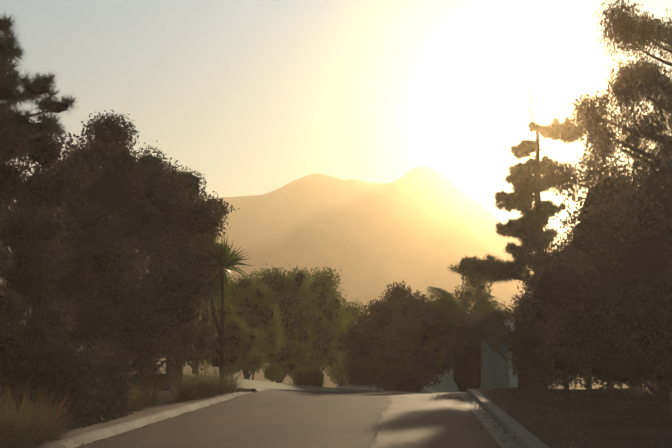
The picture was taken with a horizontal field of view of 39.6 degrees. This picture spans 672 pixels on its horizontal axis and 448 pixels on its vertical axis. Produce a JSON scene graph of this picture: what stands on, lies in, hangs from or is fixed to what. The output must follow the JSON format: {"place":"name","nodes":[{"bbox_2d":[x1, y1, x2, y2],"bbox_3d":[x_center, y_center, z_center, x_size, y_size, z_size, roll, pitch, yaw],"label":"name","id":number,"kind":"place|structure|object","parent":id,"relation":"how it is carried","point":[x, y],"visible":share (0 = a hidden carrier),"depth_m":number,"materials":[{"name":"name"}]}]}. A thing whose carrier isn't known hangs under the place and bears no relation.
{"place":"outdoors","nodes":[
{"label":"outdoors","id":0,"kind":"place"},
{"bbox_2d":[127,373,397,391],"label":"ground","id":1,"kind":"structure","parent":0,"point":[249,384],"depth_m":35.32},
{"bbox_2d":[133,356,165,373],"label":"tree","id":2,"kind":"object","parent":1,"relation":"on","point":[161,365],"depth_m":46.36,"materials":[{"name":"green plant"}]},
{"bbox_2d":[187,300,265,376],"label":"tree","id":3,"kind":"object","parent":1,"relation":"on","point":[237,361],"depth_m":38.95,"materials":[{"name":"green plant"}]},
{"bbox_2d":[245,351,264,391],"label":"tree","id":4,"kind":"object","parent":1,"relation":"on","point":[256,362],"depth_m":36.39,"materials":[{"name":"green plant"}]},
{"bbox_2d":[263,363,283,381],"bbox_3d":[-2.652,6.737,39.299,0.936,1.809,1.005,-1,-7,5],"label":"topiary","id":5,"kind":"object","parent":1,"relation":"on","point":[275,371],"depth_m":39.28,"materials":[{"name":"green plant"}]},
{"bbox_2d":[245,264,318,382],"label":"tree","id":6,"kind":"object","parent":1,"relation":"on","point":[284,302],"depth_m":52.46,"materials":[{"name":"green plant"}]},
{"bbox_2d":[292,367,324,386],"bbox_3d":[-1.124,6.575,37.942,1.366,1.567,1.407,0,-7,-2],"label":"hedge cube","id":7,"kind":"object","parent":1,"relation":"on","point":[311,376],"depth_m":37.51,"materials":[{"name":"green plant"}]},
{"bbox_2d":[330,384,383,390],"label":"white fence picket","id":8,"kind":"object","parent":1,"relation":"on","point":[360,388],"depth_m":44.67,"materials":[{"name":"paint"}]},
{"bbox_2d":[340,280,467,391],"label":"dark tree","id":9,"kind":"object","parent":1,"relation":"on","point":[420,367],"depth_m":40.38,"materials":[{"name":"green plant"}]},
{"bbox_2d":[419,320,517,391],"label":"building","id":10,"kind":"structure","parent":1,"relation":"on","point":[501,372],"depth_m":43.51,"materials":[{"name":"paint"}]},
{"bbox_2d":[75,391,501,447],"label":"road","id":11,"kind":"structure","parent":0,"point":[341,437],"depth_m":16.98,"materials":[{"name":"grey asphalt"}]},
{"bbox_2d":[36,388,548,447],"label":"kerbs","id":12,"kind":"structure","parent":11,"relation":"on","point":[493,409],"depth_m":16.40,"materials":[{"name":"concrete"}]},
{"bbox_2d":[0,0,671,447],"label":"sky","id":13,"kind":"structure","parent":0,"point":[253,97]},
{"bbox_2d":[29,387,671,447],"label":"verges","id":14,"kind":"structure","parent":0,"point":[591,413],"depth_m":17.40,"materials":[{"name":"soil"}]},
{"bbox_2d":[84,231,172,377],"bbox_3d":[-5.478,2.039,21.028,4.046,4.512,3.953,-1,-7,5],"label":"tree","id":15,"kind":"object","parent":14,"relation":"on","point":[133,326],"depth_m":19.84,"materials":[{"name":"green plant"}]},
{"bbox_2d":[122,224,216,394],"bbox_3d":[-4.513,2.198,22.123,2.962,4.510,3.382,-1,-7,5],"label":"tree","id":16,"kind":"object","parent":14,"relation":"on","point":[184,328],"depth_m":22.02,"materials":[{"name":"green plant"}]},
{"bbox_2d":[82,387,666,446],"bbox_3d":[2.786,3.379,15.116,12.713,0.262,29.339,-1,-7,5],"label":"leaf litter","id":17,"kind":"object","parent":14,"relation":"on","point":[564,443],"depth_m":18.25,"materials":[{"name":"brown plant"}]},
{"bbox_2d":[135,166,646,389],"bbox_3d":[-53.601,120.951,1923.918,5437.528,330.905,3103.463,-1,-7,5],"label":"mountains","id":18,"kind":"structure","parent":0,"point":[401,254],"depth_m":1149.57,"materials":[{"name":"brown stone"}]},
{"bbox_3d":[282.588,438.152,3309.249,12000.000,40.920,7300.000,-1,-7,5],"label":"ground","id":19,"kind":"structure","parent":0,"visible":0},
{"bbox_2d":[0,208,32,340],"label":"tree","id":20,"kind":"object","parent":19,"relation":"on","point":[10,312],"depth_m":12.77,"materials":[{"name":"green plant"}]},
{"bbox_2d":[0,119,51,183],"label":"tree","id":21,"kind":"object","parent":19,"relation":"on","point":[21,168],"depth_m":23.16,"materials":[{"name":"green plant"}]},
{"bbox_2d":[0,11,78,164],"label":"conifer","id":22,"kind":"object","parent":19,"relation":"on","point":[9,147],"depth_m":18.31,"materials":[{"name":"green plant"}]},
{"bbox_2d":[0,191,82,405],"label":"tree","id":23,"kind":"object","parent":19,"relation":"on","point":[45,263],"depth_m":15.50,"materials":[{"name":"green plant"}]},
{"bbox_2d":[17,392,68,433],"bbox_3d":[-4.521,3.367,14.423,1.355,1.801,1.332,-1,-7,5],"label":"flax","id":24,"kind":"object","parent":19,"relation":"on","point":[59,406],"depth_m":14.46,"materials":[{"name":"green plant"}]},
{"bbox_2d":[17,136,91,191],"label":"tree","id":25,"kind":"object","parent":19,"relation":"on","point":[61,157],"depth_m":30.83,"materials":[{"name":"green plant"}]},
{"bbox_2d":[0,339,134,428],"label":"hedge block","id":26,"kind":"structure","parent":19,"relation":"on","point":[107,383],"depth_m":15.48,"materials":[{"name":"green plant"}]},
{"bbox_2d":[0,121,160,343],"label":"tree","id":27,"kind":"object","parent":19,"relation":"on","point":[86,243],"depth_m":18.62,"materials":[{"name":"green plant"}]},
{"bbox_2d":[0,361,251,447],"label":"grasses","id":28,"kind":"object","parent":19,"relation":"on","point":[17,440],"depth_m":13.40,"materials":[{"name":"green plant"}]},
{"bbox_2d":[47,109,238,296],"bbox_3d":[-5.576,0.863,25.056,5.548,7.833,4.476,-1,-7,5],"label":"tree","id":29,"kind":"object","parent":19,"relation":"on","point":[147,169],"depth_m":24.51,"materials":[{"name":"green plant"}]},
{"bbox_2d":[153,190,236,393],"bbox_3d":[-4.494,1.923,25.744,2.905,5.974,2.656,-6,-9,38],"label":"tree","id":30,"kind":"object","parent":19,"relation":"on","point":[201,349],"depth_m":25.42,"materials":[{"name":"green plant"}]},
{"bbox_2d":[165,164,235,390],"bbox_3d":[-5.245,1.851,30.987,3.864,7.560,4.171,-1,-7,5],"label":"tree","id":31,"kind":"object","parent":19,"relation":"on","point":[170,371],"depth_m":30.62,"materials":[{"name":"green plant"}]},
{"bbox_2d":[183,275,219,380],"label":"tree","id":32,"kind":"object","parent":19,"relation":"on","point":[196,361],"depth_m":33.41,"materials":[{"name":"green plant"}]},
{"bbox_2d":[193,235,252,393],"bbox_3d":[-3.267,2.489,25.431,1.968,4.615,2.202,6,-10,-42],"label":"cordyline","id":33,"kind":"object","parent":19,"relation":"on","point":[221,267],"depth_m":25.38,"materials":[{"name":"green plant"}]},
{"bbox_2d":[211,274,285,379],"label":"tree","id":34,"kind":"object","parent":19,"relation":"on","point":[267,314],"depth_m":44.84,"materials":[{"name":"green plant"}]},
{"bbox_2d":[287,266,350,382],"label":"tree","id":35,"kind":"object","parent":19,"relation":"on","point":[333,313],"depth_m":58.54,"materials":[{"name":"green plant"}]},
{"bbox_2d":[326,323,355,388],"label":"tree","id":36,"kind":"object","parent":19,"relation":"on","point":[335,381],"depth_m":102.89,"materials":[{"name":"green plant"}]},
{"bbox_2d":[325,298,366,386],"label":"tree","id":37,"kind":"object","parent":19,"relation":"on","point":[342,375],"depth_m":68.56,"materials":[{"name":"green plant"}]},
{"bbox_2d":[340,303,392,390],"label":"tree","id":38,"kind":"object","parent":19,"relation":"on","point":[357,378],"depth_m":45.78,"materials":[{"name":"green plant"}]},
{"bbox_2d":[420,286,516,391],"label":"palm","id":39,"kind":"object","parent":19,"relation":"on","point":[472,374],"depth_m":40.22,"materials":[{"name":"green plant"}]},
{"bbox_2d":[439,275,514,326],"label":"tree","id":40,"kind":"object","parent":19,"relation":"on","point":[463,299],"depth_m":93.91,"materials":[{"name":"green plant"}]},
{"bbox_2d":[447,47,583,388],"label":"tall pine","id":41,"kind":"object","parent":19,"relation":"on","point":[481,274],"depth_m":60.16,"materials":[{"name":"green plant"}]},
{"bbox_2d":[517,374,540,387],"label":"tree","id":42,"kind":"object","parent":19,"relation":"on","point":[526,384],"depth_m":44.19,"materials":[{"name":"green plant"}]},
{"bbox_2d":[503,322,557,388],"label":"tree","id":43,"kind":"object","parent":19,"relation":"on","point":[525,375],"depth_m":35.53,"materials":[{"name":"green plant"}]},
{"bbox_2d":[504,269,578,388],"bbox_3d":[6.601,3.127,27.830,3.204,4.152,3.320,-1,-7,5],"label":"tree","id":44,"kind":"object","parent":19,"relation":"on","point":[517,312],"depth_m":27.70,"materials":[{"name":"green plant"}]},
{"bbox_2d":[501,220,652,403],"bbox_3d":[6.580,2.105,22.453,3.814,4.763,4.506,-6,-9,41],"label":"tree","id":45,"kind":"object","parent":19,"relation":"on","point":[522,336],"depth_m":21.73,"materials":[{"name":"green plant"}]},
{"bbox_2d":[533,221,637,393],"bbox_3d":[7.738,2.119,25.056,4.374,5.399,4.222,4,-8,-30],"label":"tree","id":46,"kind":"object","parent":19,"relation":"on","point":[632,390],"depth_m":24.89,"materials":[{"name":"green plant"}]},
{"bbox_2d":[517,154,671,417],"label":"tree","id":47,"kind":"object","parent":19,"relation":"on","point":[658,196],"depth_m":16.54,"materials":[{"name":"green plant"}]},
{"bbox_2d":[545,0,671,209],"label":"tree","id":48,"kind":"object","parent":19,"relation":"on","point":[600,108],"depth_m":30.01,"materials":[{"name":"green plant"}]}
]}

